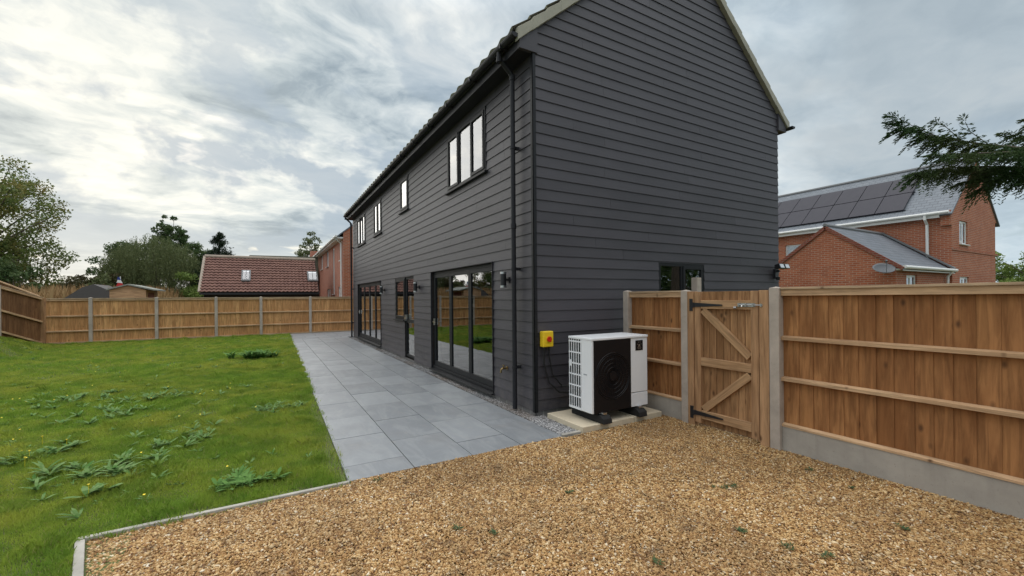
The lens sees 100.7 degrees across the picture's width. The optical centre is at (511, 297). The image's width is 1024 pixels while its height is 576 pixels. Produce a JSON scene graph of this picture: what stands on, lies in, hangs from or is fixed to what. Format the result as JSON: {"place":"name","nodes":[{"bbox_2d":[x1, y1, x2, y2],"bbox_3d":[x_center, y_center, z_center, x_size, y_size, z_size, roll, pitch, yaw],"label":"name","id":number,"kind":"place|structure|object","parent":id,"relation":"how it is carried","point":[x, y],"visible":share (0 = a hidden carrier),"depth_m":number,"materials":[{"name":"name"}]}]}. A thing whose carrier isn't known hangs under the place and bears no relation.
{"place":"outdoors","nodes":[
{"label":"outdoors","id":0,"kind":"place"},
{"bbox_2d":[106,284,165,298],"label":"garden shed","id":1,"kind":"structure","parent":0,"point":[130,291],"depth_m":19.80,"materials":[{"name":"wood"}]},
{"bbox_2d":[148,293,153,298],"bbox_3d":[-17.778,0.660,20.915,0.010,1.781,1.200,0,0,-30],"label":"door","id":2,"kind":"structure","parent":1,"relation":"in","point":[150,295],"depth_m":20.95,"materials":[{"name":"brown wood"}]},
{"bbox_2d":[0,332,353,575],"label":"lawn","id":3,"kind":"structure","parent":0,"point":[207,508],"depth_m":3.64,"materials":[{"name":"plant"}]},
{"bbox_2d":[0,285,45,342],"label":"timber fence","id":4,"kind":"object","parent":3,"relation":"on","point":[22,315],"visible":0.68,"depth_m":14.63,"materials":[{"name":"brown wood"}]},
{"bbox_2d":[0,435,88,464],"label":"weed plant","id":5,"kind":"object","parent":3,"relation":"on","point":[73,444],"visible":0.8,"depth_m":4.44,"materials":[{"name":"green plant"}]},
{"bbox_2d":[1,389,117,407],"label":"weed plant","id":6,"kind":"object","parent":3,"relation":"on","point":[105,395],"visible":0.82,"depth_m":6.81,"materials":[{"name":"green plant"}]},
{"bbox_2d":[62,482,122,498],"bbox_3d":[-3.375,1.573,3.443,0.296,0.112,0.253,0,0,-8],"label":"weed plant","id":7,"kind":"object","parent":3,"relation":"on","point":[85,490],"visible":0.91,"depth_m":3.47,"materials":[{"name":"green plant"}]},
{"bbox_2d":[49,403,153,423],"bbox_3d":[-5.689,1.595,5.827,0.919,0.086,0.986,0,0,3],"label":"weed plant","id":8,"kind":"object","parent":3,"relation":"on","point":[106,408],"visible":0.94,"depth_m":5.88,"materials":[{"name":"green plant"}]},
{"bbox_2d":[20,436,199,490],"bbox_3d":[-3.738,1.573,4.056,1.292,0.097,0.824,0,0,-39],"label":"weed plant","id":9,"kind":"object","parent":3,"relation":"on","point":[115,469],"visible":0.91,"depth_m":3.95,"materials":[{"name":"green plant"}]},
{"bbox_2d":[0,339,311,519],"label":"lawn weeds","id":10,"kind":"object","parent":3,"relation":"on","point":[75,513],"visible":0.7,"depth_m":4.88,"materials":[{"name":"green plant"}]},
{"bbox_2d":[110,384,251,404],"bbox_3d":[-5.658,1.595,7.295,2.129,0.086,1.356,0,0,-30],"label":"weed plant","id":11,"kind":"object","parent":3,"relation":"on","point":[146,395],"visible":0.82,"depth_m":6.95,"materials":[{"name":"green plant"}]},
{"bbox_2d":[146,419,222,446],"bbox_3d":[-3.772,1.585,4.978,0.625,0.073,0.858,0,0,-24],"label":"weed plant","id":12,"kind":"object","parent":3,"relation":"on","point":[157,441],"visible":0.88,"depth_m":4.82,"materials":[{"name":"green plant"}]},
{"bbox_2d":[207,464,291,491],"bbox_3d":[-2.288,1.573,3.739,0.620,0.072,0.498,0,0,-30],"label":"weed plant","id":13,"kind":"object","parent":3,"relation":"on","point":[246,476],"visible":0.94,"depth_m":3.68,"materials":[{"name":"green plant"}]},
{"bbox_2d":[222,349,279,358],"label":"weed plant","id":14,"kind":"object","parent":3,"relation":"on","point":[257,354],"visible":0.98,"depth_m":11.44,"materials":[{"name":"green plant"}]},
{"bbox_2d":[251,400,307,414],"bbox_3d":[-3.388,1.584,6.193,0.803,0.069,0.800,0,0,-30],"label":"weed plant","id":15,"kind":"object","parent":3,"relation":"on","point":[266,407],"visible":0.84,"depth_m":6.19,"materials":[{"name":"green plant"}]},
{"bbox_2d":[197,254,318,297],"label":"tiled barn","id":16,"kind":"structure","parent":0,"point":[237,276],"depth_m":24.08,"materials":[{"name":"clay roof tile"},{"name":"brick"},{"name":"glass"}]},
{"bbox_2d":[249,255,317,275],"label":"house","id":17,"kind":"structure","parent":0,"point":[316,260],"depth_m":32.19,"materials":[{"name":"brown tile"}]},
{"bbox_2d":[309,251,317,256],"bbox_3d":[-16.241,-3.050,35.495,1.200,1.575,0.800,0,0,-30],"label":"brick chimney","id":18,"kind":"object","parent":17,"relation":"on","point":[312,253],"visible":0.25,"depth_m":35.01,"materials":[{"name":"red brick"}]},
{"bbox_2d":[313,224,352,296],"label":"brick house","id":19,"kind":"structure","parent":0,"point":[333,256],"depth_m":24.97,"materials":[{"name":"red brick"}]},
{"bbox_2d":[332,249,334,294],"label":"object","id":20,"kind":"structure","parent":19,"relation":"in","point":[333,249],"depth_m":26.25,"materials":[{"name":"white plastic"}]},
{"bbox_2d":[291,331,561,482],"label":"patio","id":21,"kind":"structure","parent":0,"point":[419,417],"depth_m":5.82,"materials":[{"name":"stone"}]},
{"bbox_2d":[349,337,546,428],"bbox_3d":[-3.000,1.647,11.351,0.390,0.030,14.720,0,0,-30],"label":"drainage strip","id":22,"kind":"object","parent":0,"point":[446,382],"visible":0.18,"depth_m":8.02,"materials":[{"name":"stone"}]},
{"bbox_2d":[350,337,576,434],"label":"grey chippings","id":23,"kind":"object","parent":22,"relation":"on","point":[544,421],"visible":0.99,"depth_m":6.38,"materials":[{"name":"grey gravel"}]},
{"bbox_2d":[0,0,1023,287],"label":"sky","id":24,"kind":"structure","parent":0,"point":[259,124],"materials":[{"name":"grey"}]},
{"bbox_2d":[85,415,1023,575],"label":"gravel drive","id":25,"kind":"structure","parent":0,"point":[574,520],"depth_m":2.93,"materials":[{"name":"brown gravel"}]},
{"bbox_2d":[547,406,661,433],"bbox_3d":[1.229,1.579,5.622,1.340,0.122,0.730,0,0,-30],"label":"paving base","id":26,"kind":"object","parent":25,"relation":"on","point":[568,418],"visible":0.34,"depth_m":5.36,"materials":[{"name":"beige concrete"}]},
{"bbox_2d":[568,332,647,424],"bbox_3d":[1.255,1.004,5.508,0.948,1.030,0.619,0,0,-30],"label":"heat pump","id":27,"kind":"object","parent":26,"relation":"on","point":[607,372],"visible":1,"depth_m":5.29,"materials":[{"name":"white metal"}]},
{"bbox_2d":[373,466,909,565],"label":"gravel weeds","id":28,"kind":"object","parent":25,"relation":"on","point":[739,527],"visible":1,"depth_m":2.87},
{"bbox_2d":[623,290,691,422],"bbox_3d":[1.968,0.788,5.822,0.108,1.790,1.105,0,0,-30],"label":"timber fence","id":29,"kind":"object","parent":25,"relation":"on","point":[659,318],"visible":0.73,"depth_m":5.71,"materials":[{"name":"brown wood"}]},
{"bbox_2d":[687,290,769,446],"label":"garden gate","id":30,"kind":"structure","parent":29,"relation":"attached to","point":[728,366],"depth_m":4.87,"materials":[{"name":"wood"}]},
{"bbox_2d":[769,282,1023,519],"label":"timber fence","id":31,"kind":"object","parent":25,"relation":"on","point":[920,386],"visible":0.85,"depth_m":3.53,"materials":[{"name":"brown wood"}]},
{"bbox_2d":[778,158,999,285],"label":"brick house","id":32,"kind":"structure","parent":0,"point":[937,225],"depth_m":19.05,"materials":[{"name":"red brick"}]},
{"bbox_2d":[786,244,800,255],"bbox_3d":[14.830,-2.143,21.798,0.185,1.205,1.550,0,0,-30],"label":"window","id":33,"kind":"structure","parent":32,"relation":"in","point":[787,246],"depth_m":22.38,"materials":[{"name":"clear glass"}]},
{"bbox_2d":[960,277,966,282],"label":"window","id":34,"kind":"structure","parent":32,"relation":"in","point":[962,279],"depth_m":17.84,"materials":[{"name":"clear glass"}]},
{"bbox_2d":[959,221,969,245],"bbox_3d":[18.784,-2.677,17.677,1.100,1.005,0.185,0,0,-30],"label":"window","id":35,"kind":"structure","parent":32,"relation":"in","point":[962,225],"depth_m":17.80,"materials":[{"name":"clear glass"}]},
{"bbox_3d":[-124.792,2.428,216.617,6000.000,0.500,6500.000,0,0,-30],"label":"ground","id":36,"kind":"structure","parent":0,"visible":0},
{"bbox_2d":[0,281,38,295],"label":"timber fence","id":37,"kind":"object","parent":36,"relation":"on","point":[8,285],"visible":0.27,"depth_m":17.02,"materials":[{"name":"brown wood"}]},
{"bbox_2d":[0,257,48,291],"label":"broadleaf tree","id":38,"kind":"object","parent":36,"relation":"on","point":[7,270],"visible":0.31,"depth_m":24.09,"materials":[{"name":"green plant"}]},
{"bbox_2d":[0,155,81,289],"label":"broadleaf tree","id":39,"kind":"object","parent":36,"relation":"on","point":[11,200],"visible":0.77,"depth_m":27.91,"materials":[{"name":"green plant"}]},
{"bbox_2d":[55,276,84,288],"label":"bush","id":40,"kind":"object","parent":36,"relation":"on","point":[70,282],"visible":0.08,"depth_m":26.89,"materials":[{"name":"green plant"}]},
{"bbox_2d":[65,284,111,297],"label":"garden shed","id":41,"kind":"structure","parent":36,"relation":"on","point":[95,291],"depth_m":22.06,"materials":[{"name":"grey"}]},
{"bbox_2d":[17,270,168,288],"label":"hedgerow","id":42,"kind":"object","parent":36,"relation":"on","point":[87,274],"visible":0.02,"depth_m":59.69,"materials":[{"name":"plant"}]},
{"bbox_2d":[9,283,184,298],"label":"dry reeds","id":43,"kind":"object","parent":36,"relation":"on","point":[58,291],"visible":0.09,"depth_m":23.60,"materials":[{"name":"beige plant"}]},
{"bbox_2d":[85,273,113,286],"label":"bush","id":44,"kind":"object","parent":36,"relation":"on","point":[106,279],"visible":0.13,"depth_m":27.41,"materials":[{"name":"green plant"}]},
{"bbox_2d":[75,271,126,285],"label":"bush","id":45,"kind":"object","parent":36,"relation":"on","point":[83,278],"visible":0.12,"depth_m":30.27,"materials":[{"name":"green plant"}]},
{"bbox_2d":[84,256,117,275],"bbox_3d":[-31.761,-0.705,32.906,2.173,5.153,1.891,0,0,-30],"label":"broadleaf tree","id":46,"kind":"object","parent":36,"relation":"on","point":[90,271],"visible":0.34,"depth_m":32.63,"materials":[{"name":"green plant"}]},
{"bbox_2d":[116,276,122,285],"bbox_3d":[-20.155,0.345,21.825,0.300,2.852,0.087,0,0,-30],"label":"flag","id":47,"kind":"object","parent":36,"relation":"on","point":[119,282],"visible":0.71,"depth_m":21.78,"materials":[{"name":"multicoloured fabric"}]},
{"bbox_2d":[102,240,160,284],"bbox_3d":[-32.328,-1.467,36.091,3.483,6.696,4.107,0,0,-3],"label":"broadleaf tree","id":48,"kind":"object","parent":36,"relation":"on","point":[112,244],"visible":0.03,"depth_m":35.28,"materials":[{"name":"green plant"}]},
{"bbox_2d":[96,234,201,296],"bbox_3d":[-28.665,-1.649,34.038,7.442,7.010,7.241,0,0,-30],"label":"willow tree","id":49,"kind":"object","parent":36,"relation":"on","point":[150,259],"visible":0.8,"depth_m":32.64,"materials":[{"name":"green plant"}]},
{"bbox_2d":[147,214,189,287],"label":"broadleaf tree","id":50,"kind":"object","parent":36,"relation":"on","point":[178,235],"visible":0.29,"depth_m":41.60,"materials":[{"name":"green plant"}]},
{"bbox_2d":[173,271,203,297],"bbox_3d":[-24.766,-0.120,33.186,2.208,3.867,2.229,0,0,7],"label":"bush","id":51,"kind":"object","parent":36,"relation":"on","point":[190,292],"visible":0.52,"depth_m":32.77,"materials":[{"name":"green plant"}]},
{"bbox_2d":[174,241,212,281],"bbox_3d":[-28.559,-1.609,38.011,3.773,6.914,3.979,0,0,-30],"label":"broadleaf tree","id":52,"kind":"object","parent":36,"relation":"on","point":[195,248],"visible":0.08,"depth_m":37.34,"materials":[{"name":"green plant"}]},
{"bbox_2d":[46,296,353,343],"bbox_3d":[-10.928,0.923,19.329,15.060,1.940,0.125,0,0,-30],"label":"timber fence","id":53,"kind":"object","parent":36,"relation":"on","point":[77,320],"visible":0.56,"depth_m":17.82,"materials":[{"name":"brown wood"}]},
{"bbox_2d":[187,231,234,285],"bbox_3d":[-24.063,-1.860,35.100,4.957,7.327,4.519,0,0,-30],"label":"conifer tree","id":54,"kind":"object","parent":36,"relation":"on","point":[218,240],"visible":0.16,"depth_m":34.75,"materials":[{"name":"green plant"}]},
{"bbox_2d":[294,231,322,256],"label":"broadleaf tree","id":55,"kind":"object","parent":36,"relation":"on","point":[305,253],"visible":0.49,"depth_m":43.66,"materials":[{"name":"green plant"}]},
{"bbox_2d":[72,430,580,575],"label":"kerb","id":56,"kind":"structure","parent":36,"relation":"on","point":[78,558],"depth_m":3.06,"materials":[{"name":"grey concrete"}]},
{"bbox_2d":[343,0,794,415],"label":"clad house","id":57,"kind":"structure","parent":36,"relation":"on","point":[573,167],"depth_m":6.94,"materials":[{"name":"black wood"}]},
{"bbox_2d":[356,213,365,247],"bbox_3d":[-5.696,-2.514,16.033,0.105,1.115,1.610,0,0,-30],"label":"window","id":58,"kind":"structure","parent":57,"relation":"in","point":[361,221],"depth_m":16.06,"materials":[{"name":"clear glass"}]},
{"bbox_2d":[357,280,380,346],"bbox_3d":[-5.066,0.512,15.049,0.200,2.082,3.920,0,0,-30],"label":"bifold door","id":59,"kind":"structure","parent":57,"relation":"in","point":[369,296],"depth_m":15.00,"materials":[{"name":"clear glass"}]},
{"bbox_2d":[372,198,381,237],"bbox_3d":[-4.331,-2.536,13.663,0.105,1.095,1.160,0,0,-30],"label":"window","id":60,"kind":"structure","parent":57,"relation":"in","point":[377,209],"depth_m":13.60,"materials":[{"name":"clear glass"}]},
{"bbox_2d":[393,277,405,320],"bbox_3d":[-3.025,0.048,11.460,0.130,1.145,1.020,0,0,-30],"label":"window","id":61,"kind":"structure","parent":57,"relation":"in","point":[400,282],"depth_m":11.39,"materials":[{"name":"clear glass"}]},
{"bbox_2d":[398,175,408,214],"bbox_3d":[-2.797,-2.654,10.999,0.105,0.885,0.830,0,0,-30],"label":"window","id":62,"kind":"structure","parent":57,"relation":"in","point":[404,206],"depth_m":10.97,"materials":[{"name":"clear glass"}]},
{"bbox_2d":[404,276,414,358],"bbox_3d":[-2.568,0.497,10.723,0.130,2.050,0.810,0,0,-30],"label":"door","id":63,"kind":"structure","parent":57,"relation":"in","point":[409,317],"depth_m":10.82,"materials":[{"name":"clear glass"}]},
{"bbox_2d":[413,282,419,291],"bbox_3d":[-2.239,-0.241,9.929,0.142,0.230,0.094,0,0,-30],"label":"wall light","id":64,"kind":"object","parent":57,"relation":"attached to","point":[415,287],"visible":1,"depth_m":9.89,"materials":[{"name":"black metal"}]},
{"bbox_2d":[429,261,494,394],"bbox_3d":[-0.997,0.487,7.987,0.200,2.102,2.960,0,0,-30],"label":"bifold door","id":65,"kind":"structure","parent":57,"relation":"in","point":[463,321],"depth_m":7.84,"materials":[{"name":"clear glass"}]},
{"bbox_2d":[444,106,487,195],"bbox_3d":[-0.849,-2.565,7.620,0.105,1.095,1.790,0,0,-30],"label":"window","id":66,"kind":"structure","parent":57,"relation":"in","point":[466,148],"depth_m":7.58,"materials":[{"name":"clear glass"}]},
{"bbox_2d":[500,272,509,287],"bbox_3d":[-0.107,-0.259,6.229,0.142,0.230,0.094,0,0,-30],"label":"wall light","id":67,"kind":"object","parent":57,"relation":"attached to","point":[504,279],"visible":1,"depth_m":6.18,"materials":[{"name":"black metal"}]},
{"bbox_2d":[540,331,552,348],"bbox_3d":[0.475,0.566,5.674,0.170,0.230,0.126,0,0,-30],"label":"isolator switch","id":68,"kind":"object","parent":57,"relation":"attached to","point":[546,338],"visible":1,"depth_m":5.65,"materials":[{"name":"yellow plastic"}]},
{"bbox_2d":[543,348,568,392],"bbox_3d":[0.745,1.001,5.762,0.644,0.647,0.210,0,0,1],"label":"power cable","id":69,"kind":"object","parent":68,"relation":"attached to","point":[556,389],"visible":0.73,"depth_m":5.73,"materials":[{"name":"black rubber"}]},
{"bbox_2d":[658,262,703,292],"bbox_3d":[2.875,-0.022,7.159,1.250,1.105,0.125,0,0,-30],"label":"window","id":70,"kind":"structure","parent":57,"relation":"in","point":[672,276],"depth_m":7.16,"materials":[{"name":"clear glass"}]},
{"bbox_2d":[773,263,789,279],"bbox_3d":[5.333,-0.505,8.434,0.350,0.320,0.203,0,0,-30],"label":"security light","id":71,"kind":"object","parent":57,"relation":"attached to","point":[777,267],"visible":1,"depth_m":8.42,"materials":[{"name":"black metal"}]},
{"bbox_2d":[691,278,700,291],"bbox_3d":[2.745,0.692,6.300,0.100,1.970,0.100,0,0,-30],"label":"fence post","id":72,"kind":"object","parent":36,"relation":"on","point":[695,284],"visible":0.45,"depth_m":6.26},
{"bbox_2d":[779,223,958,289],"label":"brick outbuilding","id":73,"kind":"structure","parent":36,"relation":"on","point":[830,255],"depth_m":16.16,"materials":[{"name":"red brick"}]},
{"bbox_2d":[872,260,895,272],"bbox_3d":[12.717,-1.053,14.510,0.601,0.450,0.464,0,0,-3],"label":"satellite dish","id":74,"kind":"object","parent":73,"relation":"attached to","point":[884,268],"visible":1,"depth_m":14.55,"materials":[{"name":"grey metal"}]},
{"bbox_2d":[906,275,914,283],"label":"window","id":75,"kind":"structure","parent":73,"relation":"in","point":[910,279],"depth_m":15.32,"materials":[{"name":"clear glass"}]},
{"bbox_2d":[878,111,1023,213],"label":"cypress tree","id":76,"kind":"object","parent":36,"relation":"on","point":[994,177],"visible":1,"depth_m":5.91,"materials":[{"name":"foliage"},{"name":"bark"}]},
{"bbox_2d":[995,251,1023,281],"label":"broadleaf tree","id":77,"kind":"object","parent":36,"relation":"on","point":[1006,272],"visible":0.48,"depth_m":34.91,"materials":[{"name":"green plant"}]}
]}

